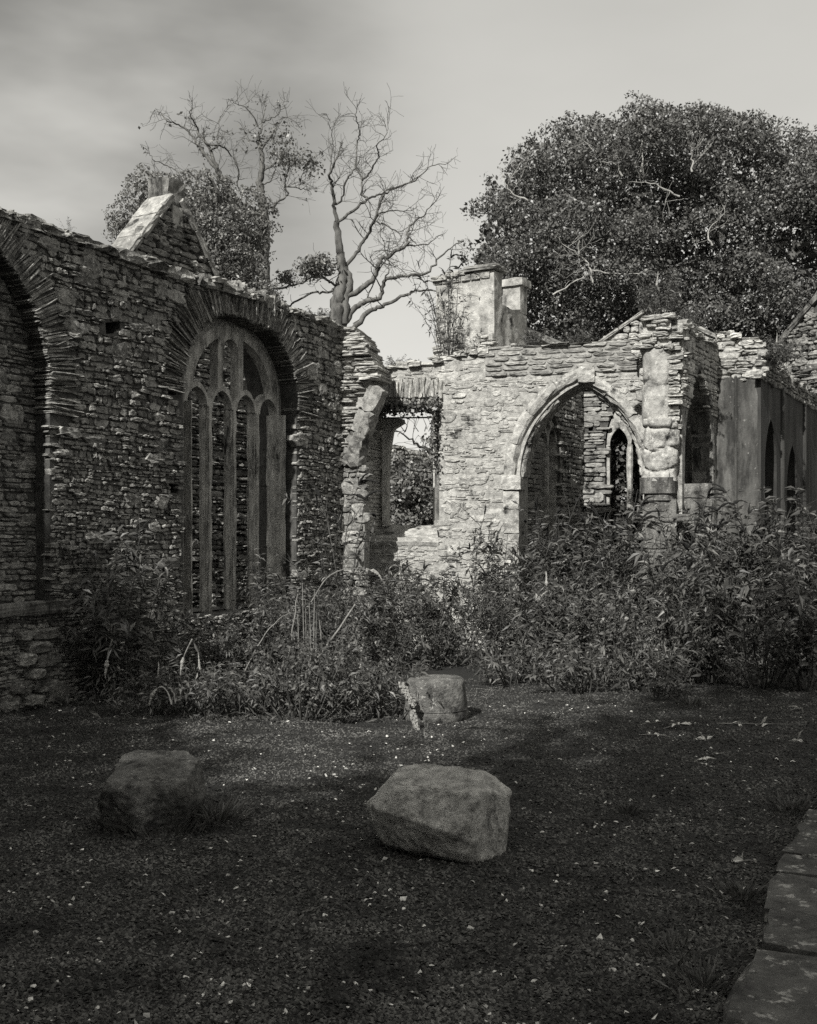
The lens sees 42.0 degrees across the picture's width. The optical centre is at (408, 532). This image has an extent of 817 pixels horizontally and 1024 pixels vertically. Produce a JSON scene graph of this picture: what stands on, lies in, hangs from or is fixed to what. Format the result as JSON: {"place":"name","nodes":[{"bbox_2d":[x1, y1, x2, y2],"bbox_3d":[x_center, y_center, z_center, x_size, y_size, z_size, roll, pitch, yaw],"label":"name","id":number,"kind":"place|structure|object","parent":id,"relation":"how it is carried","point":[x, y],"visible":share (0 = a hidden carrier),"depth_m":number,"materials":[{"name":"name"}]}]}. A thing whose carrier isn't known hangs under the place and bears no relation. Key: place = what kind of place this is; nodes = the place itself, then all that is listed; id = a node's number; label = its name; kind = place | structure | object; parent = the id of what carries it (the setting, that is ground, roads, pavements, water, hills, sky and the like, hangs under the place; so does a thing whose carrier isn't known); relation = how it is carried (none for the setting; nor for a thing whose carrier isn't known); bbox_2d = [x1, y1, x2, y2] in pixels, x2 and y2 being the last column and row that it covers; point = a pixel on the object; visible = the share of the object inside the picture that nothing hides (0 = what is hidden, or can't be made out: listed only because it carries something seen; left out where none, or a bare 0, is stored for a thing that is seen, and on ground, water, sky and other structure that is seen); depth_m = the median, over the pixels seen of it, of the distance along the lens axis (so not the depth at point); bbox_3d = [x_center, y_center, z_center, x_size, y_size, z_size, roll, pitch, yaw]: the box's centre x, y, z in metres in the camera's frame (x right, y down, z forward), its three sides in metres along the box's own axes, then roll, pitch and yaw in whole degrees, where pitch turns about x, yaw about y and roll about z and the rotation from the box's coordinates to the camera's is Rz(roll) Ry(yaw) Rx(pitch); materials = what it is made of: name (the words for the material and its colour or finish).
{"place":"outdoors","nodes":[
{"label":"outdoors","id":0,"kind":"place"},
{"bbox_2d":[0,629,816,1023],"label":"courtyard","id":1,"kind":"structure","parent":0,"point":[464,671],"depth_m":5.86,"materials":[{"name":"gravel"}]},
{"bbox_2d":[58,619,133,700],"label":"shrub","id":2,"kind":"object","parent":1,"relation":"on","point":[96,674],"visible":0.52,"depth_m":9.93,"materials":[{"name":"grey plant"}]},
{"bbox_2d":[55,517,205,700],"bbox_3d":[-2.723,0.699,10.040,1.212,1.807,1.269,0,0,32],"label":"shrub","id":3,"kind":"object","parent":1,"relation":"on","point":[136,639],"visible":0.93,"depth_m":9.93,"materials":[{"name":"grey plant"}]},
{"bbox_2d":[100,660,186,715],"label":"shrub","id":4,"kind":"object","parent":1,"relation":"on","point":[157,694],"visible":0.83,"depth_m":9.29,"materials":[{"name":"grey plant"}]},
{"bbox_2d":[98,750,205,836],"bbox_3d":[-1.403,1.434,5.796,0.566,0.403,0.509,0,0,0],"label":"boulder","id":5,"kind":"object","parent":1,"relation":"on","point":[150,791],"visible":0.88,"depth_m":5.63,"materials":[{"name":"stone"}]},
{"bbox_2d":[100,812,219,843],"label":"weed tuft","id":6,"kind":"object","parent":1,"relation":"on","point":[191,826],"visible":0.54,"depth_m":5.58,"materials":[{"name":"grey plant"}]},
{"bbox_2d":[125,639,205,691],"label":"shrub","id":7,"kind":"object","parent":1,"relation":"on","point":[150,668],"visible":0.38,"depth_m":10.55,"materials":[{"name":"grey plant"}]},
{"bbox_2d":[0,207,344,714],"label":"rubble wall","id":8,"kind":"structure","parent":1,"relation":"on","point":[102,347],"depth_m":10.72,"materials":[{"name":"stone"}]},
{"bbox_2d":[111,177,247,608],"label":"gable end","id":9,"kind":"structure","parent":1,"relation":"on","point":[161,225],"depth_m":16.92,"materials":[{"name":"stone"}]},
{"bbox_2d":[154,653,230,714],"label":"shrub","id":10,"kind":"object","parent":1,"relation":"on","point":[189,684],"visible":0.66,"depth_m":9.41,"materials":[{"name":"grey plant"}]},
{"bbox_2d":[163,608,258,681],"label":"shrub","id":11,"kind":"object","parent":1,"relation":"on","point":[225,651],"visible":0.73,"depth_m":10.85,"materials":[{"name":"grey plant"}]},
{"bbox_2d":[189,792,257,828],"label":"weed tuft","id":12,"kind":"object","parent":1,"relation":"on","point":[228,810],"visible":0.81,"depth_m":5.86,"materials":[{"name":"grey plant"}]},
{"bbox_2d":[162,652,290,717],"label":"shrub","id":13,"kind":"object","parent":1,"relation":"on","point":[219,689],"visible":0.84,"depth_m":9.23,"materials":[{"name":"grey plant"}]},
{"bbox_2d":[194,547,314,668],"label":"shrub","id":14,"kind":"object","parent":1,"relation":"on","point":[259,635],"visible":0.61,"depth_m":12.19,"materials":[{"name":"grey plant"}]},
{"bbox_2d":[199,629,332,711],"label":"shrub","id":15,"kind":"object","parent":1,"relation":"on","point":[272,688],"visible":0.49,"depth_m":9.61,"materials":[{"name":"grey plant"}]},
{"bbox_2d":[236,573,344,655],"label":"shrub","id":16,"kind":"object","parent":1,"relation":"on","point":[318,608],"visible":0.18,"depth_m":12.83,"materials":[{"name":"grey plant"}]},
{"bbox_2d":[217,618,394,721],"bbox_3d":[-0.792,1.151,9.156,1.450,0.907,1.287,0,0,36],"label":"shrub","id":17,"kind":"object","parent":1,"relation":"on","point":[322,684],"visible":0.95,"depth_m":9.09,"materials":[{"name":"grey plant"}]},
{"bbox_2d":[240,573,373,670],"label":"shrub","id":18,"kind":"object","parent":1,"relation":"on","point":[330,628],"visible":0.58,"depth_m":11.23,"materials":[{"name":"grey plant"}]},
{"bbox_2d":[311,568,381,601],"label":"flowering stem","id":19,"kind":"object","parent":18,"relation":"attached to","point":[374,572],"visible":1,"depth_m":10.99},
{"bbox_2d":[283,604,355,700],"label":"dry stalk","id":20,"kind":"object","parent":1,"relation":"on","point":[335,633],"visible":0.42,"depth_m":10.37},
{"bbox_2d":[266,468,391,660],"bbox_3d":[-0.902,0.407,12.530,1.554,2.390,1.924,0,0,-10],"label":"shrub","id":21,"kind":"object","parent":1,"relation":"on","point":[359,496],"visible":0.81,"depth_m":12.58,"materials":[{"name":"grey plant"}]},
{"bbox_2d":[279,630,405,712],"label":"shrub","id":22,"kind":"object","parent":1,"relation":"on","point":[384,662],"visible":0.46,"depth_m":9.51,"materials":[{"name":"grey plant"}]},
{"bbox_2d":[334,649,390,707],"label":"shrub","id":23,"kind":"object","parent":1,"relation":"on","point":[352,677],"visible":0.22,"depth_m":9.81,"materials":[{"name":"grey plant"}]},
{"bbox_2d":[338,327,392,653],"bbox_3d":[-0.605,-0.552,14.129,0.743,4.304,0.654,0,0,17],"label":"arch stub","id":24,"kind":"object","parent":1,"relation":"on","point":[362,390],"visible":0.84,"depth_m":13.93,"materials":[{"name":"stone"}]},
{"bbox_2d":[297,651,440,719],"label":"shrub","id":25,"kind":"object","parent":1,"relation":"on","point":[379,692],"visible":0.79,"depth_m":9.14,"materials":[{"name":"grey plant"}]},
{"bbox_2d":[335,563,408,646],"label":"shrub","id":26,"kind":"object","parent":1,"relation":"on","point":[389,596],"visible":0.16,"depth_m":14.08,"materials":[{"name":"grey plant"}]},
{"bbox_2d":[318,563,452,671],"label":"shrub","id":27,"kind":"object","parent":1,"relation":"on","point":[409,610],"visible":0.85,"depth_m":12.19,"materials":[{"name":"grey plant"}]},
{"bbox_2d":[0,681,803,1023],"bbox_3d":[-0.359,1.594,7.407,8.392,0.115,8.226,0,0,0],"label":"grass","id":28,"kind":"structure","parent":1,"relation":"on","point":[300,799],"depth_m":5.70,"materials":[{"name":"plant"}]},
{"bbox_2d":[398,682,416,707],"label":"pale flower","id":29,"kind":"object","parent":1,"relation":"on","point":[405,691],"visible":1,"depth_m":8.73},
{"bbox_2d":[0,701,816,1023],"bbox_3d":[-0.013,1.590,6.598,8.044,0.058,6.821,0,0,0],"label":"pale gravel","id":30,"kind":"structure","parent":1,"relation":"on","point":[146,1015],"depth_m":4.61,"materials":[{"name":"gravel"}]},
{"bbox_2d":[370,532,448,626],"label":"shrub","id":31,"kind":"object","parent":1,"relation":"on","point":[407,566],"visible":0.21,"depth_m":14.41,"materials":[{"name":"grey plant"}]},
{"bbox_2d":[390,451,432,525],"bbox_3d":[0.094,0.096,18.441,1.365,3.012,2.186,0,0,0],"label":"bushy tree","id":32,"kind":"object","parent":1,"relation":"on","point":[412,491],"visible":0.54,"depth_m":17.85,"materials":[{"name":"grey plant"}]},
{"bbox_2d":[410,709,419,729],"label":"pale flower","id":33,"kind":"object","parent":1,"relation":"on","point":[413,717],"visible":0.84,"depth_m":8.58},
{"bbox_2d":[51,638,816,725],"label":"undergrowth","id":34,"kind":"object","parent":1,"relation":"on","point":[475,653],"visible":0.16,"depth_m":10.80,"materials":[{"name":"grey plant"}]},
{"bbox_2d":[297,583,321,682],"bbox_3d":[-0.932,0.983,10.147,0.188,1.003,0.215,0,0,43],"label":"stalk cluster","id":35,"kind":"object","parent":34,"relation":"on","point":[308,626],"visible":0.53,"depth_m":10.14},
{"bbox_2d":[404,674,468,722],"bbox_3d":[0.237,1.419,9.118,0.555,0.367,0.559,0,0,0],"label":"column drum","id":36,"kind":"object","parent":1,"relation":"on","point":[448,691],"depth_m":8.89,"materials":[{"name":"stone"}]},
{"bbox_2d":[390,611,485,666],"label":"shrub","id":37,"kind":"object","parent":1,"relation":"on","point":[444,639],"visible":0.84,"depth_m":12.62,"materials":[{"name":"grey plant"}]},
{"bbox_2d":[366,763,511,862],"bbox_3d":[0.139,1.429,5.408,0.734,0.437,0.536,0,0,37],"label":"boulder","id":38,"kind":"object","parent":1,"relation":"on","point":[457,813],"visible":0.94,"depth_m":5.22,"materials":[{"name":"stone"}]},
{"bbox_2d":[385,558,504,650],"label":"shrub","id":39,"kind":"object","parent":1,"relation":"on","point":[431,621],"visible":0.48,"depth_m":14.16,"materials":[{"name":"grey plant"}]},
{"bbox_2d":[428,263,530,536],"bbox_3d":[1.219,-1.296,17.375,1.353,5.793,1.490,0,0,30],"label":"chimney stack","id":40,"kind":"object","parent":1,"relation":"on","point":[499,318],"visible":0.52,"depth_m":16.86,"materials":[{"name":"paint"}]},
{"bbox_2d":[441,499,526,562],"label":"shrub","id":41,"kind":"object","parent":1,"relation":"on","point":[463,505],"visible":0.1,"depth_m":14.14,"materials":[{"name":"grey plant"}]},
{"bbox_2d":[438,521,554,649],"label":"shrub","id":42,"kind":"object","parent":1,"relation":"on","point":[492,544],"visible":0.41,"depth_m":14.13,"materials":[{"name":"grey plant"}]},
{"bbox_2d":[365,339,644,650],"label":"cross wall","id":43,"kind":"structure","parent":1,"relation":"on","point":[501,405],"depth_m":14.37,"materials":[{"name":"stone"}]},
{"bbox_2d":[382,419,404,525],"bbox_3d":[-0.208,-0.859,15.211,0.305,1.530,0.140,0,0,16],"label":"window frame","id":44,"kind":"structure","parent":43,"relation":"in","point":[389,426],"depth_m":15.18,"materials":[{"name":"stone"}]},
{"bbox_2d":[376,392,442,475],"bbox_3d":[-0.048,-1.388,14.755,1.209,1.313,0.853,0,0,21],"label":"ivy curtain","id":45,"kind":"object","parent":43,"relation":"hanging from","point":[413,407],"visible":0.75,"depth_m":14.54,"materials":[{"name":"grey plant"}]},
{"bbox_2d":[435,460,438,531],"bbox_3d":[0.439,-0.810,15.096,0.107,1.619,0.120,0,0,16],"label":"window frame","id":46,"kind":"structure","parent":43,"relation":"in","point":[437,476],"depth_m":15.04,"materials":[{"name":"stone"}]},
{"bbox_2d":[399,248,480,355],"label":"shrub","id":47,"kind":"object","parent":43,"relation":"on","point":[448,341],"visible":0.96,"depth_m":14.56,"materials":[{"name":"grey plant"}]},
{"bbox_2d":[407,272,477,358],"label":"shrub","id":48,"kind":"object","parent":43,"relation":"on","point":[438,320],"visible":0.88,"depth_m":14.78,"materials":[{"name":"grey plant"}]},
{"bbox_2d":[446,317,481,353],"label":"shrub","id":49,"kind":"object","parent":43,"relation":"on","point":[460,346],"visible":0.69,"depth_m":14.66,"materials":[{"name":"grey plant"}]},
{"bbox_2d":[560,327,600,342],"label":"shrub","id":50,"kind":"object","parent":43,"relation":"on","point":[579,336],"visible":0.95,"depth_m":14.56,"materials":[{"name":"grey plant"}]},
{"bbox_2d":[448,561,569,663],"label":"shrub","id":51,"kind":"object","parent":1,"relation":"on","point":[491,616],"visible":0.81,"depth_m":12.99,"materials":[{"name":"grey plant"}]},
{"bbox_2d":[462,629,569,684],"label":"shrub","id":52,"kind":"object","parent":1,"relation":"on","point":[526,660],"visible":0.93,"depth_m":11.14,"materials":[{"name":"grey plant"}]},
{"bbox_2d":[450,516,582,647],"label":"shrub","id":53,"kind":"object","parent":1,"relation":"on","point":[526,564],"visible":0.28,"depth_m":14.04,"materials":[{"name":"grey plant"}]},
{"bbox_2d":[489,343,584,642],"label":"chamber side wall","id":54,"kind":"structure","parent":1,"relation":"on","point":[556,463],"depth_m":16.26,"materials":[{"name":"stone"}]},
{"bbox_2d":[514,324,553,344],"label":"shrub","id":55,"kind":"object","parent":54,"relation":"on","point":[531,339],"visible":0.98,"depth_m":14.95,"materials":[{"name":"grey plant"}]},
{"bbox_2d":[498,566,608,672],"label":"shrub","id":56,"kind":"object","parent":1,"relation":"on","point":[539,630],"visible":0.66,"depth_m":12.10,"materials":[{"name":"grey plant"}]},
{"bbox_2d":[526,327,592,564],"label":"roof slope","id":57,"kind":"structure","parent":1,"relation":"on","point":[550,340],"depth_m":17.58,"materials":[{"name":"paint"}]},
{"bbox_2d":[497,485,634,650],"bbox_3d":[2.025,0.488,13.871,1.794,2.229,1.450,0,0,-18],"label":"shrub","id":58,"kind":"object","parent":1,"relation":"on","point":[547,528],"visible":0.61,"depth_m":13.86,"materials":[{"name":"grey plant"}]},
{"bbox_2d":[523,514,614,647],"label":"shrub","id":59,"kind":"object","parent":1,"relation":"on","point":[561,536],"visible":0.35,"depth_m":14.14,"materials":[{"name":"grey plant"}]},
{"bbox_2d":[520,632,628,693],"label":"shrub","id":60,"kind":"object","parent":1,"relation":"on","point":[568,669],"visible":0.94,"depth_m":10.55,"materials":[{"name":"grey plant"}]},
{"bbox_2d":[520,502,636,648],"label":"shrub","id":61,"kind":"object","parent":1,"relation":"on","point":[582,553],"visible":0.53,"depth_m":13.65,"materials":[{"name":"grey plant"}]},
{"bbox_2d":[513,567,655,671],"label":"shrub","id":62,"kind":"object","parent":1,"relation":"on","point":[575,623],"visible":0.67,"depth_m":11.86,"materials":[{"name":"grey plant"}]},
{"bbox_2d":[535,581,679,682],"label":"shrub","id":63,"kind":"object","parent":1,"relation":"on","point":[633,649],"visible":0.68,"depth_m":11.28,"materials":[{"name":"grey plant"}]},
{"bbox_2d":[556,489,662,659],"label":"shrub","id":64,"kind":"object","parent":1,"relation":"on","point":[644,502],"visible":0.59,"depth_m":13.10,"materials":[{"name":"grey plant"}]},
{"bbox_2d":[581,389,642,632],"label":"chamber end wall","id":65,"kind":"structure","parent":1,"relation":"on","point":[604,421],"depth_m":17.00,"materials":[{"name":"stone"}]},
{"bbox_2d":[611,429,642,574],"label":"arched window","id":66,"kind":"structure","parent":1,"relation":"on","point":[618,473],"depth_m":17.41,"materials":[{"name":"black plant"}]},
{"bbox_2d":[610,800,644,812],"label":"weed tuft","id":67,"kind":"object","parent":1,"relation":"on","point":[630,807],"visible":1,"depth_m":6.06,"materials":[{"name":"grey plant"}]},
{"bbox_2d":[588,504,693,644],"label":"shrub","id":68,"kind":"object","parent":1,"relation":"on","point":[620,540],"visible":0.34,"depth_m":13.14,"materials":[{"name":"grey plant"}]},
{"bbox_2d":[593,632,704,697],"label":"shrub","id":69,"kind":"object","parent":1,"relation":"on","point":[654,680],"visible":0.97,"depth_m":10.45,"materials":[{"name":"grey plant"}]},
{"bbox_2d":[599,307,715,573],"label":"gable end","id":70,"kind":"structure","parent":1,"relation":"on","point":[628,329],"depth_m":18.20,"materials":[{"name":"stone"}]},
{"bbox_2d":[627,312,692,659],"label":"stone pier","id":71,"kind":"structure","parent":1,"relation":"on","point":[658,347],"depth_m":13.13,"materials":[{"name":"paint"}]},
{"bbox_2d":[630,272,686,315],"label":"shrub","id":72,"kind":"object","parent":71,"relation":"on","point":[650,306],"visible":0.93,"depth_m":13.31,"materials":[{"name":"grey plant"}]},
{"bbox_2d":[590,512,729,682],"bbox_3d":[2.774,0.686,11.075,1.127,1.837,2.037,0,0,-18],"label":"shrub","id":73,"kind":"object","parent":1,"relation":"on","point":[665,611],"visible":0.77,"depth_m":11.15,"materials":[{"name":"grey plant"}]},
{"bbox_2d":[632,923,714,965],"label":"weed tuft","id":74,"kind":"object","parent":1,"relation":"on","point":[686,935],"visible":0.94,"depth_m":4.03,"materials":[{"name":"grey plant"}]},
{"bbox_2d":[616,479,738,658],"bbox_3d":[3.354,0.488,12.800,1.450,2.229,1.794,0,0,21],"label":"shrub","id":75,"kind":"object","parent":1,"relation":"on","point":[709,495],"visible":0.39,"depth_m":12.52,"materials":[{"name":"grey plant"}]},
{"bbox_2d":[609,506,759,633],"bbox_3d":[3.593,0.550,13.403,1.557,2.106,2.098,0,0,-16],"label":"shrub","id":76,"kind":"object","parent":1,"relation":"on","point":[697,532],"visible":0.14,"depth_m":12.80,"materials":[{"name":"grey plant"}]},
{"bbox_2d":[670,694,715,707],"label":"weed tuft","id":77,"kind":"object","parent":1,"relation":"on","point":[683,700],"visible":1,"depth_m":9.76,"materials":[{"name":"grey plant"}]},
{"bbox_2d":[651,951,756,1002],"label":"weed tuft","id":78,"kind":"object","parent":1,"relation":"on","point":[709,977],"visible":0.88,"depth_m":3.72,"materials":[{"name":"black plant"}]},
{"bbox_2d":[621,536,795,684],"bbox_3d":[3.076,0.808,11.291,1.569,1.593,1.372,0,0,-20],"label":"shrub","id":79,"kind":"object","parent":1,"relation":"on","point":[718,640],"visible":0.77,"depth_m":11.16,"materials":[{"name":"grey plant"}]},
{"bbox_2d":[664,498,779,655],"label":"shrub","id":80,"kind":"object","parent":1,"relation":"on","point":[741,558],"visible":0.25,"depth_m":12.80,"materials":[{"name":"grey plant"}]},
{"bbox_2d":[657,486,816,659],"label":"shrub","id":81,"kind":"object","parent":1,"relation":"on","point":[721,525],"visible":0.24,"depth_m":13.06,"materials":[{"name":"grey plant"}]},
{"bbox_2d":[664,578,816,688],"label":"shrub","id":82,"kind":"object","parent":1,"relation":"on","point":[765,652],"visible":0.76,"depth_m":10.81,"materials":[{"name":"grey plant"}]},
{"bbox_2d":[703,871,777,907],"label":"weed tuft","id":83,"kind":"object","parent":1,"relation":"on","point":[736,888],"visible":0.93,"depth_m":4.63,"materials":[{"name":"grey plant"}]},
{"bbox_2d":[714,330,769,647],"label":"plastered wall","id":84,"kind":"structure","parent":1,"relation":"on","point":[736,432],"depth_m":14.63,"materials":[{"name":"paint"}]},
{"bbox_2d":[707,474,816,664],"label":"shrub","id":85,"kind":"object","parent":1,"relation":"on","point":[723,490],"visible":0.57,"depth_m":12.66,"materials":[{"name":"grey plant"}]},
{"bbox_2d":[720,809,816,1023],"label":"paved walk","id":86,"kind":"structure","parent":1,"relation":"on","point":[779,986],"depth_m":3.86,"materials":[{"name":"stone"}]},
{"bbox_2d":[722,486,816,667],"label":"shrub","id":87,"kind":"object","parent":1,"relation":"on","point":[791,558],"visible":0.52,"depth_m":12.39,"materials":[{"name":"grey plant"}]},
{"bbox_2d":[724,498,816,659],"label":"shrub","id":88,"kind":"object","parent":1,"relation":"on","point":[786,531],"visible":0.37,"depth_m":12.72,"materials":[{"name":"grey plant"}]},
{"bbox_2d":[732,535,816,690],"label":"shrub","id":89,"kind":"object","parent":1,"relation":"on","point":[789,602],"visible":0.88,"depth_m":10.69,"materials":[{"name":"grey plant"}]},
{"bbox_2d":[742,349,816,647],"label":"side wall","id":90,"kind":"structure","parent":1,"relation":"on","point":[787,429],"depth_m":15.90,"materials":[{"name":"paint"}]},
{"bbox_2d":[756,335,794,367],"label":"shrub","id":91,"kind":"object","parent":90,"relation":"on","point":[774,355],"visible":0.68,"depth_m":14.71,"materials":[{"name":"grey plant"}]},
{"bbox_2d":[759,334,805,366],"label":"shrub","id":92,"kind":"object","parent":90,"relation":"on","point":[794,355],"visible":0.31,"depth_m":15.42,"materials":[{"name":"grey plant"}]},
{"bbox_2d":[752,790,816,817],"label":"weed tuft","id":93,"kind":"object","parent":1,"relation":"on","point":[793,806],"visible":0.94,"depth_m":6.09,"materials":[{"name":"grey plant"}]},
{"bbox_2d":[0,0,816,451],"label":"sky","id":94,"kind":"structure","parent":0,"point":[79,79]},
{"label":"ground","id":95,"kind":"structure","parent":0,"visible":0},
{"bbox_2d":[103,147,286,301],"bbox_3d":[-3.970,-2.766,20.488,3.391,8.692,2.963,0,0,0],"label":"ivy clad tree","id":96,"kind":"object","parent":95,"relation":"on","point":[222,231],"visible":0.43,"depth_m":19.66,"materials":[{"name":"grey plant"}]},
{"bbox_2d":[138,77,325,292],"bbox_3d":[-4.175,-4.216,23.704,4.627,12.129,3.934,0,0,0],"label":"thin tree","id":97,"kind":"object","parent":95,"relation":"on","point":[260,184],"visible":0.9,"depth_m":23.99,"materials":[{"name":"grey plant"}]},
{"bbox_2d":[273,87,478,327],"bbox_3d":[-0.888,-3.661,22.228,3.666,10.718,3.119,0,0,36],"label":"bare tree","id":98,"kind":"object","parent":95,"relation":"on","point":[342,311],"visible":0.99,"depth_m":21.90,"materials":[{"name":"grey plant"}]},
{"bbox_2d":[390,445,432,518],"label":"wall","id":99,"kind":"structure","parent":95,"relation":"on","point":[412,453],"depth_m":21.61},
{"bbox_2d":[394,414,432,468],"bbox_3d":[0.393,-0.101,17.303,1.137,4.267,1.290,0,0,30],"label":"bushy tree","id":100,"kind":"object","parent":95,"relation":"on","point":[425,448],"visible":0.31,"depth_m":17.32,"materials":[{"name":"grey plant"}]},
{"bbox_2d":[456,90,816,349],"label":"evergreen tree","id":101,"kind":"object","parent":95,"relation":"on","point":[636,227],"visible":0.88,"depth_m":21.36,"materials":[{"name":"grey plant"}]},
{"bbox_2d":[629,319,725,659],"bbox_3d":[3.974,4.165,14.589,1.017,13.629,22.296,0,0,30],"label":"arcade wall","id":102,"kind":"structure","parent":95,"relation":"on","point":[696,449],"depth_m":14.07,"materials":[{"name":"stone"}]},
{"bbox_2d":[662,301,712,328],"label":"shrub","id":103,"kind":"object","parent":102,"relation":"on","point":[693,318],"visible":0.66,"depth_m":13.42,"materials":[{"name":"grey plant"}]},
{"bbox_2d":[773,291,816,388],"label":"gable end","id":104,"kind":"structure","parent":95,"relation":"on","point":[802,327],"depth_m":20.06,"materials":[{"name":"stone"}]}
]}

